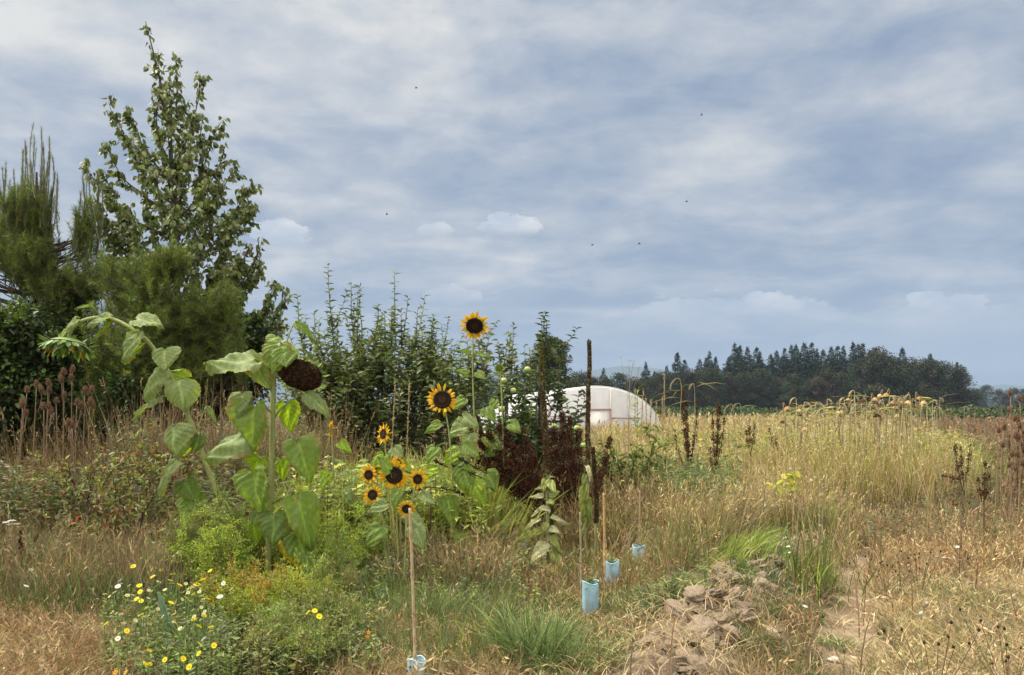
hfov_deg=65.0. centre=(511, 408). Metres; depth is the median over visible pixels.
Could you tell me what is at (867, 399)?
broadleaf tree
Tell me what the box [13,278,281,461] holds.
broadleaf bush
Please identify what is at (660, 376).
broadleaf tree
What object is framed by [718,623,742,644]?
soil clod
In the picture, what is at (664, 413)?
seed stalk
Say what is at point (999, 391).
broadleaf tree
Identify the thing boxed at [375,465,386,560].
sunflower
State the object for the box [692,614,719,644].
soil clod
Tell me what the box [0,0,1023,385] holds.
sky
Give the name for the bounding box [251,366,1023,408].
hills
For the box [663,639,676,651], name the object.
soil clod
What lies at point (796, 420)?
grass stalk
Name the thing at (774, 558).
soil clod
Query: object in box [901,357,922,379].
broadleaf tree
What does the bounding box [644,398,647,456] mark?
seed stalk
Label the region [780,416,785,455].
dried sunflower
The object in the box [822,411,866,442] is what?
sunflower
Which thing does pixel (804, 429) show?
dried sunflower
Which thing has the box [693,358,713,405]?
conifer tree
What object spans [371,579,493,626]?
grass tuft
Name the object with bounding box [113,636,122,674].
white daisy
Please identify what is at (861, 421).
sunflower
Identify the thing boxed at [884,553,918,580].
knapweed
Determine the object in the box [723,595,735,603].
soil clod
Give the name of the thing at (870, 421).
sunflower
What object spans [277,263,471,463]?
fruit tree
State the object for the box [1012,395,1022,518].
teasel
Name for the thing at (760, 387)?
broadleaf tree
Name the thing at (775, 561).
soil clod
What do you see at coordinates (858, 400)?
grass stalk
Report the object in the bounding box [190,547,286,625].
feathery weed
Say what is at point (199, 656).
yellow daisy
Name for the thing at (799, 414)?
dried sunflower
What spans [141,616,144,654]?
cream daisy
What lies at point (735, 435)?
grass stalk
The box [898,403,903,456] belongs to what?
dried sunflower
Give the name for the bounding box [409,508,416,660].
bamboo cane
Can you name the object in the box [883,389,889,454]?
dried sunflower
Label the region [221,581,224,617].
white daisy
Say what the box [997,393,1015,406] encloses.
broadleaf tree
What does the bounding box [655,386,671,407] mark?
broadleaf tree
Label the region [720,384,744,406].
broadleaf tree
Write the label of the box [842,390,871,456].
sunflower
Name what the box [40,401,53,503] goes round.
teasel
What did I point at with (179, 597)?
yellow daisy
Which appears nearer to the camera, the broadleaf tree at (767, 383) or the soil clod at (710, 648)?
the soil clod at (710, 648)
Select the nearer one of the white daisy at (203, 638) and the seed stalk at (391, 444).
the white daisy at (203, 638)
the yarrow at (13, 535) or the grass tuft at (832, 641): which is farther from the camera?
the yarrow at (13, 535)
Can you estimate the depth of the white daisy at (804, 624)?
5.42 m
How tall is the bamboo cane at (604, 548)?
0.644 m
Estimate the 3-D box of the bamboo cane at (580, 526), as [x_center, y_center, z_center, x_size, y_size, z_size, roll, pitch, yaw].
[0.505,1.090,5.900,0.024,0.664,0.018,0,0,0]
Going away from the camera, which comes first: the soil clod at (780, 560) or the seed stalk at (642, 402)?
the soil clod at (780, 560)
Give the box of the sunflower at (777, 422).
[763,413,794,452]
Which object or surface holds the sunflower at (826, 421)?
on the ground at (664, 669)
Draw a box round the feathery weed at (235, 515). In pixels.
[183,472,257,579]
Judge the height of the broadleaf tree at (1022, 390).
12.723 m
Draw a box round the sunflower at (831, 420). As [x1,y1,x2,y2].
[817,411,842,447]
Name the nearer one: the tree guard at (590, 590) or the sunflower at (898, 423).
the tree guard at (590, 590)
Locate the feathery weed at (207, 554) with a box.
[164,498,258,599]
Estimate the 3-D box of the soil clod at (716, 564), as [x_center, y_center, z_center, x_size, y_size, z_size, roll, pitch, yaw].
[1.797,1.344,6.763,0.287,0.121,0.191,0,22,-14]
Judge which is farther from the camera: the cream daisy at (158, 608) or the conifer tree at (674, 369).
the conifer tree at (674, 369)
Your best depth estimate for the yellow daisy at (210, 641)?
4.43 m
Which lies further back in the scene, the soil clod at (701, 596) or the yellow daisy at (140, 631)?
the soil clod at (701, 596)
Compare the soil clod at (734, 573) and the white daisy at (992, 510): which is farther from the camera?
the white daisy at (992, 510)
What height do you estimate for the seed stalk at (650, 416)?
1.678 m
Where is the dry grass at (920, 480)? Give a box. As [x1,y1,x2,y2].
[0,372,1023,674]
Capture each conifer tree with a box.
[598,368,607,384]
[639,361,656,405]
[658,366,673,403]
[668,352,687,388]
[669,359,689,399]
[683,358,704,405]
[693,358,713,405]
[703,351,715,380]
[707,342,741,406]
[709,362,733,405]
[711,356,720,385]
[730,345,746,376]
[733,347,757,379]
[736,365,754,407]
[741,347,765,385]
[748,351,776,408]
[756,353,788,407]
[772,350,779,371]
[775,348,787,376]
[775,357,789,389]
[778,344,802,377]
[785,343,813,392]
[785,366,806,407]
[786,344,802,373]
[797,342,819,393]
[806,349,822,381]
[807,346,837,401]
[814,349,828,379]
[821,346,849,405]
[824,345,846,404]
[830,344,864,407]
[835,341,860,403]
[859,343,866,359]
[898,347,907,363]
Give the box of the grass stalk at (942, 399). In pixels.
[923,394,963,506]
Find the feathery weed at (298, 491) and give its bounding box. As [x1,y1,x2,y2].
[250,477,336,583]
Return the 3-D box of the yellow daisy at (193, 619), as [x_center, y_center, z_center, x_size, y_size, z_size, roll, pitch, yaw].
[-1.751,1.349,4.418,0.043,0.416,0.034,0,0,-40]
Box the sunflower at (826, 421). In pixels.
[813,396,843,456]
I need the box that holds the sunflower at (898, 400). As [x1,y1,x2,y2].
[882,395,922,454]
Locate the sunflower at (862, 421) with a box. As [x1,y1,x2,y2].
[837,413,869,446]
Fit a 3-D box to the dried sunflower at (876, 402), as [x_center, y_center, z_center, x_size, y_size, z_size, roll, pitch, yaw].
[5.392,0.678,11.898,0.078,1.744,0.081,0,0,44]
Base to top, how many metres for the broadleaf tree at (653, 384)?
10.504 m
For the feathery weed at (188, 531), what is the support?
on the ground at (664, 669)
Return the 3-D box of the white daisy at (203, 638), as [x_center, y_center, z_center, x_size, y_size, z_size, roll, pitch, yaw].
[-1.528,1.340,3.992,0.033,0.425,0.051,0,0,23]
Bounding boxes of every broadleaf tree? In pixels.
[466,374,495,407]
[483,377,499,402]
[514,360,533,394]
[568,370,592,386]
[583,375,608,386]
[600,378,619,388]
[610,372,638,393]
[621,376,653,402]
[631,375,665,406]
[646,371,671,407]
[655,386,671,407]
[660,372,687,407]
[672,368,710,407]
[685,369,716,406]
[691,367,729,406]
[717,372,741,406]
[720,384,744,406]
[732,370,761,408]
[742,368,780,407]
[747,382,772,408]
[766,376,785,407]
[775,373,809,407]
[781,389,795,408]
[800,376,835,406]
[800,378,818,406]
[803,388,824,406]
[811,368,846,407]
[828,371,861,406]
[835,385,855,407]
[839,362,872,406]
[853,349,907,406]
[853,376,881,405]
[867,356,918,405]
[895,360,913,402]
[901,356,946,407]
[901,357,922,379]
[911,359,954,406]
[927,360,965,407]
[930,361,979,406]
[949,374,982,406]
[973,392,988,407]
[979,385,999,407]
[991,389,1007,407]
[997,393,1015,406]
[998,387,1021,406]
[1012,394,1023,405]
[1015,388,1023,404]
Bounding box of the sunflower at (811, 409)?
[789,402,832,451]
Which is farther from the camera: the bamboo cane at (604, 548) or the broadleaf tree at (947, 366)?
the broadleaf tree at (947, 366)
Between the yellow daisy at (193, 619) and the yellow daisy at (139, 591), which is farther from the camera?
the yellow daisy at (139, 591)
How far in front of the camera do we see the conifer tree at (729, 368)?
264.67 m
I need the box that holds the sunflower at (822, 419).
[816,409,835,438]
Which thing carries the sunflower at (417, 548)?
on the ground at (664, 669)
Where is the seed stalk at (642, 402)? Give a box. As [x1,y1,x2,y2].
[638,391,644,472]
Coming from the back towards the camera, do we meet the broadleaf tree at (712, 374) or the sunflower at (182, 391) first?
the broadleaf tree at (712, 374)
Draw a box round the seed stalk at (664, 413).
[663,373,665,479]
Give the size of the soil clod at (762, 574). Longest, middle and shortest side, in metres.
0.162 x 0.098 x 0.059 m
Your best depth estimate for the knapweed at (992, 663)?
4.15 m
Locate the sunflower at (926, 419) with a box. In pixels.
[913,407,930,441]
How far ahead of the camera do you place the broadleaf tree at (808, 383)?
235.06 m
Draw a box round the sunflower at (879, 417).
[854,402,904,447]
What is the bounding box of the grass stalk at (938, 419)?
[932,405,961,437]
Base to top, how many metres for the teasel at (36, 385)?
1.880 m
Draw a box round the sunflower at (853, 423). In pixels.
[842,400,875,457]
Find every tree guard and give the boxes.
[406,655,425,674]
[517,533,526,561]
[582,572,599,617]
[604,555,619,588]
[632,544,645,562]
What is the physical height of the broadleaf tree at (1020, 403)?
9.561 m
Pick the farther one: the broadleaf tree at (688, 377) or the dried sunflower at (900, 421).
the broadleaf tree at (688, 377)
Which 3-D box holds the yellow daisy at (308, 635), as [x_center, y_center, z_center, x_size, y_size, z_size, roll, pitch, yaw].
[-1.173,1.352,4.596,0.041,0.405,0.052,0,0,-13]
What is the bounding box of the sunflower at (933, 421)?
[905,410,953,448]
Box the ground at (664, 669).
[41,409,963,674]
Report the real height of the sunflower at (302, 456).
2.282 m
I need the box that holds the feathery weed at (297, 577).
[257,548,346,617]
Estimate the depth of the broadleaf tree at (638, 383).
198.54 m
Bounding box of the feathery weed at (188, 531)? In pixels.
[143,499,225,597]
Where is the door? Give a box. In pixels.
[590,412,608,429]
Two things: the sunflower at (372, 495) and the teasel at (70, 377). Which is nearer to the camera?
the sunflower at (372, 495)
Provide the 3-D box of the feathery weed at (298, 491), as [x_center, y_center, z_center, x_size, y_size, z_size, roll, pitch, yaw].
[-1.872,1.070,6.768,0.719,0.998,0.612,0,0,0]
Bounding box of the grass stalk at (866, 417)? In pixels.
[859,399,891,479]
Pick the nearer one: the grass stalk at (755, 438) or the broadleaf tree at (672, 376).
the grass stalk at (755, 438)
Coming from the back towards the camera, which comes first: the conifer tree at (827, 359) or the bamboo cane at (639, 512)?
the conifer tree at (827, 359)
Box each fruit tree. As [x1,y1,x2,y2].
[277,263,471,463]
[425,320,545,436]
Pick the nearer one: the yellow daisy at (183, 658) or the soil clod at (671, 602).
the yellow daisy at (183, 658)
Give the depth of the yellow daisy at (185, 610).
5.18 m
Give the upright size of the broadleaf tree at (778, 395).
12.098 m
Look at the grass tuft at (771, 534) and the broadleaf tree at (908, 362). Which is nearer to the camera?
the grass tuft at (771, 534)
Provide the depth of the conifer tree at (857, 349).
263.73 m
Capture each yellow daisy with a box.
[103,601,110,646]
[103,622,107,659]
[124,628,130,674]
[128,564,135,589]
[136,589,141,637]
[136,613,142,652]
[137,599,143,634]
[140,607,146,654]
[146,649,152,674]
[168,601,176,619]
[178,583,184,620]
[180,655,185,674]
[184,596,191,626]
[186,664,191,674]
[188,591,195,615]
[190,617,195,670]
[196,578,205,618]
[198,642,202,668]
[201,614,208,663]
[206,597,212,616]
[206,626,213,672]
[210,642,217,674]
[304,610,309,674]
[315,613,323,674]
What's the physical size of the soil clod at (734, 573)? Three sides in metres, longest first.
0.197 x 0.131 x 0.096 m
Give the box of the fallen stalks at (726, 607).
[0,529,1023,674]
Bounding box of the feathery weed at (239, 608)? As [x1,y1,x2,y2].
[210,563,314,637]
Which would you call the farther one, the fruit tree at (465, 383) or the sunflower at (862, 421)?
the sunflower at (862, 421)
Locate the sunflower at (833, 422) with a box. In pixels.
[810,405,848,442]
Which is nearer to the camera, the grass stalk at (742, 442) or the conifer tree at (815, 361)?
the grass stalk at (742, 442)
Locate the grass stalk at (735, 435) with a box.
[713,404,764,482]
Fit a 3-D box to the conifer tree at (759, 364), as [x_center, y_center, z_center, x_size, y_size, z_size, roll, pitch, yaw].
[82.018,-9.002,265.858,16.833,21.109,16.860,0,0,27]
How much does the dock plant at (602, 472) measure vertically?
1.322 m
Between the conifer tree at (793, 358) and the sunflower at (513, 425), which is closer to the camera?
the sunflower at (513, 425)
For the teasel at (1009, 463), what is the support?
on the ground at (664, 669)
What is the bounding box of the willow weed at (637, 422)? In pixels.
[625,384,644,479]
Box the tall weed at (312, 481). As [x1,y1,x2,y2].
[296,469,320,572]
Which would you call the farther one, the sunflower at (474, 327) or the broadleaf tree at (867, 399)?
the broadleaf tree at (867, 399)
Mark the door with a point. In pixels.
(595, 416)
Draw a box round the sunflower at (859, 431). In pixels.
[847,417,873,449]
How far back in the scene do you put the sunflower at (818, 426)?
12.07 m
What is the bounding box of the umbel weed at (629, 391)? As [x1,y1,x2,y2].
[620,357,641,478]
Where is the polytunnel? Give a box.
[480,386,660,429]
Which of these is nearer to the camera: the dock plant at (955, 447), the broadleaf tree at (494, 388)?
the dock plant at (955, 447)
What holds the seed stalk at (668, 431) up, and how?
on the ground at (664, 669)
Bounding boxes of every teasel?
[17,399,29,483]
[19,386,30,472]
[31,380,44,494]
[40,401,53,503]
[44,378,52,491]
[53,397,58,490]
[58,367,67,464]
[65,418,75,500]
[68,365,74,473]
[74,398,84,481]
[81,385,95,487]
[87,397,95,500]
[994,426,1001,522]
[998,422,1007,516]
[1003,450,1014,525]
[1007,389,1014,517]
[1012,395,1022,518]
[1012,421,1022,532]
[1016,441,1023,531]
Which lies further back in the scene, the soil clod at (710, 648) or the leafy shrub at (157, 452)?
the leafy shrub at (157, 452)
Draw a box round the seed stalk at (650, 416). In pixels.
[648,400,652,477]
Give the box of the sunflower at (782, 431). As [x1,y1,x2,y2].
[768,423,798,447]
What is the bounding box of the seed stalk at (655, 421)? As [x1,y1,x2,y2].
[654,401,657,473]
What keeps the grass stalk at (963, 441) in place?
on the ground at (664, 669)
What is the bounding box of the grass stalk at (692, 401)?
[671,382,721,469]
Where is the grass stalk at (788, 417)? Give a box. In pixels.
[768,405,795,436]
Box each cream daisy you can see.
[110,611,112,638]
[111,591,115,619]
[119,613,125,641]
[122,594,129,624]
[132,619,138,655]
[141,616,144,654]
[153,607,159,656]
[177,626,181,666]
[190,615,195,646]
[194,620,196,652]
[195,590,200,618]
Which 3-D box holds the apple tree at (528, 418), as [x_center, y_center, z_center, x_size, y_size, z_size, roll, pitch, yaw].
[0.257,0.202,9.186,1.328,2.707,1.240,0,0,0]
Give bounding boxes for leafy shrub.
[8,428,171,536]
[34,431,182,551]
[121,418,201,509]
[584,423,677,501]
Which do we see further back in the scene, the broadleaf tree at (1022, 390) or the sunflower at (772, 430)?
the broadleaf tree at (1022, 390)
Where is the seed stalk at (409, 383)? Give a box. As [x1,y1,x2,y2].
[406,381,411,458]
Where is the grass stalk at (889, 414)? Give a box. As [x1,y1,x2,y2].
[882,396,909,438]
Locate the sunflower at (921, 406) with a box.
[920,400,951,453]
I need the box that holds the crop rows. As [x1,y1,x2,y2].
[651,404,1023,420]
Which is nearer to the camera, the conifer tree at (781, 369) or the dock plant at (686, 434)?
the dock plant at (686, 434)
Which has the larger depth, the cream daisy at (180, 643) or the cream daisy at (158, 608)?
the cream daisy at (158, 608)
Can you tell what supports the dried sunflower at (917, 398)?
on the ground at (664, 669)
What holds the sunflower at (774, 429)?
on the ground at (664, 669)
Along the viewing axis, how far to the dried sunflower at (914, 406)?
12.49 m
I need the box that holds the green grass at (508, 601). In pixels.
[0,423,1023,674]
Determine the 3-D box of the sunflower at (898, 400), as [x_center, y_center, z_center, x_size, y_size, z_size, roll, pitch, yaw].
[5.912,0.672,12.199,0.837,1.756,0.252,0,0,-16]
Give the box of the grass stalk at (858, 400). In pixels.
[846,395,870,436]
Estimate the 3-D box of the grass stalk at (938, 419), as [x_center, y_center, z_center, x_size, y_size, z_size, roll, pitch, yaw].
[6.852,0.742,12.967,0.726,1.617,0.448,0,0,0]
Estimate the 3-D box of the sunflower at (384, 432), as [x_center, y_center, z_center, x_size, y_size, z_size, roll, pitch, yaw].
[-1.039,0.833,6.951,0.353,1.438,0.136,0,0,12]
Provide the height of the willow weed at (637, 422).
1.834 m
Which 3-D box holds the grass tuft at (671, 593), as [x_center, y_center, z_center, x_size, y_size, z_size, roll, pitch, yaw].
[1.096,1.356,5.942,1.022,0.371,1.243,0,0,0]
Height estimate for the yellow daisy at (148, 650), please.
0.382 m
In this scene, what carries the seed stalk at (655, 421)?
on the ground at (664, 669)
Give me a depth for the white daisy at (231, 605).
5.16 m
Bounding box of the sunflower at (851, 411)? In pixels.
[835,403,870,451]
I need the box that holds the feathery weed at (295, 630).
[242,591,375,673]
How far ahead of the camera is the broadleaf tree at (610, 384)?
194.61 m
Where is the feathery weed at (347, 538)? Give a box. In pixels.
[315,495,369,583]
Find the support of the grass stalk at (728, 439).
on the ground at (664, 669)
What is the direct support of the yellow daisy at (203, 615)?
on the ground at (664, 669)
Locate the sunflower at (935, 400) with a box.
[918,397,945,453]
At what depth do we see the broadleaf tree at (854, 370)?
243.88 m
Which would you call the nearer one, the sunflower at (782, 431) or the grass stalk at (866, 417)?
the grass stalk at (866, 417)
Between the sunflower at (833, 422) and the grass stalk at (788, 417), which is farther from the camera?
the grass stalk at (788, 417)
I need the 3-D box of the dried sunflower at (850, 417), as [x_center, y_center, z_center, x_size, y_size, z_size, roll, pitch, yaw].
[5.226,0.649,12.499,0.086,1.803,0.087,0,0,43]
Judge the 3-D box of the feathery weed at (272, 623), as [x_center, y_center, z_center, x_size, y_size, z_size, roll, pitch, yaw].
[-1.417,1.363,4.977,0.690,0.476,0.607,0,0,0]
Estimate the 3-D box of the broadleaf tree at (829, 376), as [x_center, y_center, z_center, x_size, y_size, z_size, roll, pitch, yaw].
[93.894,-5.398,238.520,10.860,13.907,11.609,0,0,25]
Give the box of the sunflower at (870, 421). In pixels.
[854,404,880,458]
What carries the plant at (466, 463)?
on the ground at (664, 669)
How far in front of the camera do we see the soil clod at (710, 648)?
4.64 m
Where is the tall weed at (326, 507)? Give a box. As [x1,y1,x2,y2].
[317,476,338,546]
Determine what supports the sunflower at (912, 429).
on the ground at (664, 669)
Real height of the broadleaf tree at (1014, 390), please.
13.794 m
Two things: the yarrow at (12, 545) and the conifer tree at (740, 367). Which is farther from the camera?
the conifer tree at (740, 367)
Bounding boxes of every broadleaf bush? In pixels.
[0,293,97,467]
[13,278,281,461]
[91,363,162,451]
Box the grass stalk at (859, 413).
[833,402,879,437]
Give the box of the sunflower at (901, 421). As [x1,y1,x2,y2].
[869,407,926,465]
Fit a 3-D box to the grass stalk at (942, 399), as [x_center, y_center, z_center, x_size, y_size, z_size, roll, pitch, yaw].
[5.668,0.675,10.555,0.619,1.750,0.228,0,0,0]
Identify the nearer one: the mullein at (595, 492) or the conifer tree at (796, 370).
the mullein at (595, 492)
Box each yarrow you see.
[2,521,8,554]
[7,523,12,578]
[8,519,15,552]
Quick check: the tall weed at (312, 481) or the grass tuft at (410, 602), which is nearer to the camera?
the grass tuft at (410, 602)
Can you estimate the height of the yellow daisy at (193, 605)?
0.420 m
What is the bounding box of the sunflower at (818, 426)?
[795,413,825,452]
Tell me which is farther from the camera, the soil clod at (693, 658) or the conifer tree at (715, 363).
the conifer tree at (715, 363)
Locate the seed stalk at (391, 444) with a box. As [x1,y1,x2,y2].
[390,380,395,460]
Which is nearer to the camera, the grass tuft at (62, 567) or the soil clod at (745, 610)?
the soil clod at (745, 610)
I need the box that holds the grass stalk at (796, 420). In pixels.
[770,397,796,444]
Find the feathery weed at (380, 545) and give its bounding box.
[340,501,398,572]
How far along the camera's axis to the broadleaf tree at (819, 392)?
230.88 m
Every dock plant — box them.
[3,530,39,574]
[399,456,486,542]
[458,422,545,536]
[539,410,584,524]
[589,433,612,505]
[673,378,698,469]
[708,400,726,474]
[744,418,755,474]
[768,428,778,466]
[941,443,971,527]
[976,461,990,542]
[1007,416,1023,516]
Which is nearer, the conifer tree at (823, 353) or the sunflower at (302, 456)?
the sunflower at (302, 456)
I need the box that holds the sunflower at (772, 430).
[757,415,779,459]
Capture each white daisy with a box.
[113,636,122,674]
[115,584,120,616]
[201,637,207,674]
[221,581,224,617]
[229,587,234,629]
[803,605,808,630]
[987,491,994,534]
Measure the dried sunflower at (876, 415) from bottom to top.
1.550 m
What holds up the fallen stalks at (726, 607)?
on the ground at (664, 669)
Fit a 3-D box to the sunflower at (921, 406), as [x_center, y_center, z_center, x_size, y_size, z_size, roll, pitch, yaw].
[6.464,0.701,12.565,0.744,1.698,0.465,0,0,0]
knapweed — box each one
[849,555,920,599]
[871,558,913,596]
[876,509,907,531]
[882,620,1005,674]
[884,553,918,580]
[900,550,968,592]
[959,608,1023,674]
[991,646,1021,674]
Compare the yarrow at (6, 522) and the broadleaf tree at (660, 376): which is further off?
the broadleaf tree at (660, 376)
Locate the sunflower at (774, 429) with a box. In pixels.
[767,421,799,448]
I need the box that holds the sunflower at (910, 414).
[900,394,930,451]
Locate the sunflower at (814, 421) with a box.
[798,402,823,464]
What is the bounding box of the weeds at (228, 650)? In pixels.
[0,414,1023,674]
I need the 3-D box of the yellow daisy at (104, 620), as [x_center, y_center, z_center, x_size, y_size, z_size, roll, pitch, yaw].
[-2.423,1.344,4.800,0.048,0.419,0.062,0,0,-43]
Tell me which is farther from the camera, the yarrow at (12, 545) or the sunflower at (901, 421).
the sunflower at (901, 421)
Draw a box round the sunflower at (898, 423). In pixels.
[869,398,918,453]
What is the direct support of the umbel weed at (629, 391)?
on the ground at (664, 669)
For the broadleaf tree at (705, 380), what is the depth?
239.43 m
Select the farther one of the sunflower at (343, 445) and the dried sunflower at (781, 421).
the dried sunflower at (781, 421)
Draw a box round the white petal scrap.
[826,656,838,660]
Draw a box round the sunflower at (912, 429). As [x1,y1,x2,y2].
[886,411,936,454]
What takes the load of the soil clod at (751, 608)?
on the ground at (664, 669)
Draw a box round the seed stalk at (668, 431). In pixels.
[665,408,671,491]
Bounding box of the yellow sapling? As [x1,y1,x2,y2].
[766,470,806,512]
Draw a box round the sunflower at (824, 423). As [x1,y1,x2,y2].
[812,408,824,447]
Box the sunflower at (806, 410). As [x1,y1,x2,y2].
[788,408,833,447]
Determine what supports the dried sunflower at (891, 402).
on the ground at (664, 669)
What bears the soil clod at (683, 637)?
on the ground at (664, 669)
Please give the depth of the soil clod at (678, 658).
4.29 m
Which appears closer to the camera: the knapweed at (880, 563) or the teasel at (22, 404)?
the knapweed at (880, 563)
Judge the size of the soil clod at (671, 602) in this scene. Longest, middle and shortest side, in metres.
0.249 x 0.137 x 0.086 m
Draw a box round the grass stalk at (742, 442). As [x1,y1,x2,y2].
[725,403,772,478]
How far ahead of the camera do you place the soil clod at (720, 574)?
6.11 m
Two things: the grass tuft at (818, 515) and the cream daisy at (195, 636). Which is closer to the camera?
the cream daisy at (195, 636)
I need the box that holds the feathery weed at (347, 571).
[293,528,370,608]
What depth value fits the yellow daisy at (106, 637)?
4.63 m
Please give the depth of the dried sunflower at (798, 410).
12.20 m
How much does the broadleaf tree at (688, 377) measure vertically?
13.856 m
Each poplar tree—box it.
[78,21,293,378]
[525,336,582,401]
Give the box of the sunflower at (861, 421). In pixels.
[839,406,871,444]
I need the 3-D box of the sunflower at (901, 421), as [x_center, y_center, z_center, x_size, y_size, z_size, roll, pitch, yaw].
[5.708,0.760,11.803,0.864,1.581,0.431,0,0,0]
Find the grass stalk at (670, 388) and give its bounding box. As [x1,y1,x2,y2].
[651,378,698,466]
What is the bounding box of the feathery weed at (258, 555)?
[203,501,291,590]
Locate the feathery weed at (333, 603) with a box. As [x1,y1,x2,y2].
[269,578,376,636]
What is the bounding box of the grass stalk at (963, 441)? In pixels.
[943,405,985,488]
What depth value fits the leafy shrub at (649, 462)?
8.97 m
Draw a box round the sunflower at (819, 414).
[800,399,847,446]
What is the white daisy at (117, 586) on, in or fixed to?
on the ground at (664, 669)
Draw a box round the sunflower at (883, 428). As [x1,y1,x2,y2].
[857,399,907,464]
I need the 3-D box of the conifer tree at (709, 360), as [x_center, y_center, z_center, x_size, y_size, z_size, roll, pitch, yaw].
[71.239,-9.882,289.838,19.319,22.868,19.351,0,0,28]
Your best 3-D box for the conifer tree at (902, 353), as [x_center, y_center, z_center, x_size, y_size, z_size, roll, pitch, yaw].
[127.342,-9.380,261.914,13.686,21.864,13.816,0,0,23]
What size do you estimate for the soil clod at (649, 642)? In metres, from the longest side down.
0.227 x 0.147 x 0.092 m
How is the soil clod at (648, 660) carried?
on the ground at (664, 669)
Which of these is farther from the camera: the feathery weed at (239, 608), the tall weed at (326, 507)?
the tall weed at (326, 507)
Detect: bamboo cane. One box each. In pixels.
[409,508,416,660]
[579,512,581,602]
[603,493,605,572]
[630,489,631,525]
[638,491,640,542]
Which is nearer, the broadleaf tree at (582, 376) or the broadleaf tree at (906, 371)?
the broadleaf tree at (582, 376)
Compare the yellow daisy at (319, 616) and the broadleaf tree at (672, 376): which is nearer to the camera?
the yellow daisy at (319, 616)
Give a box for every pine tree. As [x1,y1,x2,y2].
[0,123,111,459]
[72,240,250,443]
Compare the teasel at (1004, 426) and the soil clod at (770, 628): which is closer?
the soil clod at (770, 628)
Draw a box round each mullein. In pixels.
[513,343,569,576]
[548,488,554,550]
[578,339,600,555]
[591,446,598,555]
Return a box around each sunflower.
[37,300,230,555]
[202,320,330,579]
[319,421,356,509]
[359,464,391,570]
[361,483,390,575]
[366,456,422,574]
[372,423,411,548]
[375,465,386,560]
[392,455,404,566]
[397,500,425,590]
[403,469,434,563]
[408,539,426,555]
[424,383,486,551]
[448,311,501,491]
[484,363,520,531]
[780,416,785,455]
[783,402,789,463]
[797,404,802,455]
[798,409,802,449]
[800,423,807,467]
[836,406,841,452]
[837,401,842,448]
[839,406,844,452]
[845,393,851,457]
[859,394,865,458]
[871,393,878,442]
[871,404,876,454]
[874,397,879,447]
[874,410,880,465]
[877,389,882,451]
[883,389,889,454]
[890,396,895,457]
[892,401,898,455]
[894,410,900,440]
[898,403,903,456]
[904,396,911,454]
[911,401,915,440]
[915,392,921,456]
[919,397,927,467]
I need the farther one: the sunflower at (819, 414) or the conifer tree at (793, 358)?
the conifer tree at (793, 358)
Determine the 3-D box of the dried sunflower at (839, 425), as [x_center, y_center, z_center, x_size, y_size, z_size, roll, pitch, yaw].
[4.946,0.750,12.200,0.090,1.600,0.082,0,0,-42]
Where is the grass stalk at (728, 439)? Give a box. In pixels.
[707,415,765,476]
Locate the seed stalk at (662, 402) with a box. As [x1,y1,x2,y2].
[660,396,663,485]
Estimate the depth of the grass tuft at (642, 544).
7.42 m
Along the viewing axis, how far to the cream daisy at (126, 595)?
5.36 m
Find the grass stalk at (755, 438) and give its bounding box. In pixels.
[745,419,789,479]
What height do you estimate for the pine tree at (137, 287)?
3.898 m
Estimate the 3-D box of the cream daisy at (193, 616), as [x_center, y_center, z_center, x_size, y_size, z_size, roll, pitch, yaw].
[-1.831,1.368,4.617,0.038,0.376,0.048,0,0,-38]
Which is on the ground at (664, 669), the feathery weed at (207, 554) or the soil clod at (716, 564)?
the feathery weed at (207, 554)
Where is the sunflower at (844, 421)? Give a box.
[828,397,867,455]
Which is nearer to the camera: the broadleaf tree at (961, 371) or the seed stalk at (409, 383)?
the seed stalk at (409, 383)
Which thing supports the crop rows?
on the ground at (664, 669)
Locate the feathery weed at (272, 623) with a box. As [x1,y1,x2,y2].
[237,591,341,659]
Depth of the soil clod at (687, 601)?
5.28 m
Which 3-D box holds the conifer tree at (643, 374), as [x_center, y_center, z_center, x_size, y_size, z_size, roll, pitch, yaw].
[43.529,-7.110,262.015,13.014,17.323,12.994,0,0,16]
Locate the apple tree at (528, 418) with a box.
[478,311,591,503]
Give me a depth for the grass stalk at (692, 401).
10.50 m
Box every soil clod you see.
[633,651,664,658]
[634,635,657,650]
[644,659,652,668]
[656,656,688,666]
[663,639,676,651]
[664,598,686,615]
[666,598,692,620]
[675,647,708,666]
[676,634,691,645]
[676,666,698,674]
[683,585,710,602]
[683,616,721,639]
[684,597,714,609]
[688,639,702,646]
[691,599,715,609]
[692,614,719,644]
[705,641,714,653]
[709,560,738,572]
[709,587,727,596]
[709,611,733,624]
[713,572,730,583]
[715,639,726,649]
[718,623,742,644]
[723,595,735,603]
[725,571,740,583]
[731,608,748,620]
[733,587,743,598]
[736,609,762,626]
[742,574,757,580]
[746,605,757,611]
[747,559,767,568]
[747,585,777,600]
[749,577,780,597]
[757,571,767,577]
[762,624,785,641]
[765,554,777,560]
[767,556,792,567]
[771,560,783,565]
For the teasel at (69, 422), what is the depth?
8.49 m
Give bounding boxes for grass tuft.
[2,537,130,593]
[139,609,245,660]
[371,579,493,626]
[437,597,614,673]
[495,618,650,674]
[606,568,740,617]
[612,523,693,562]
[679,522,816,575]
[741,515,822,554]
[773,498,872,534]
[806,624,876,654]

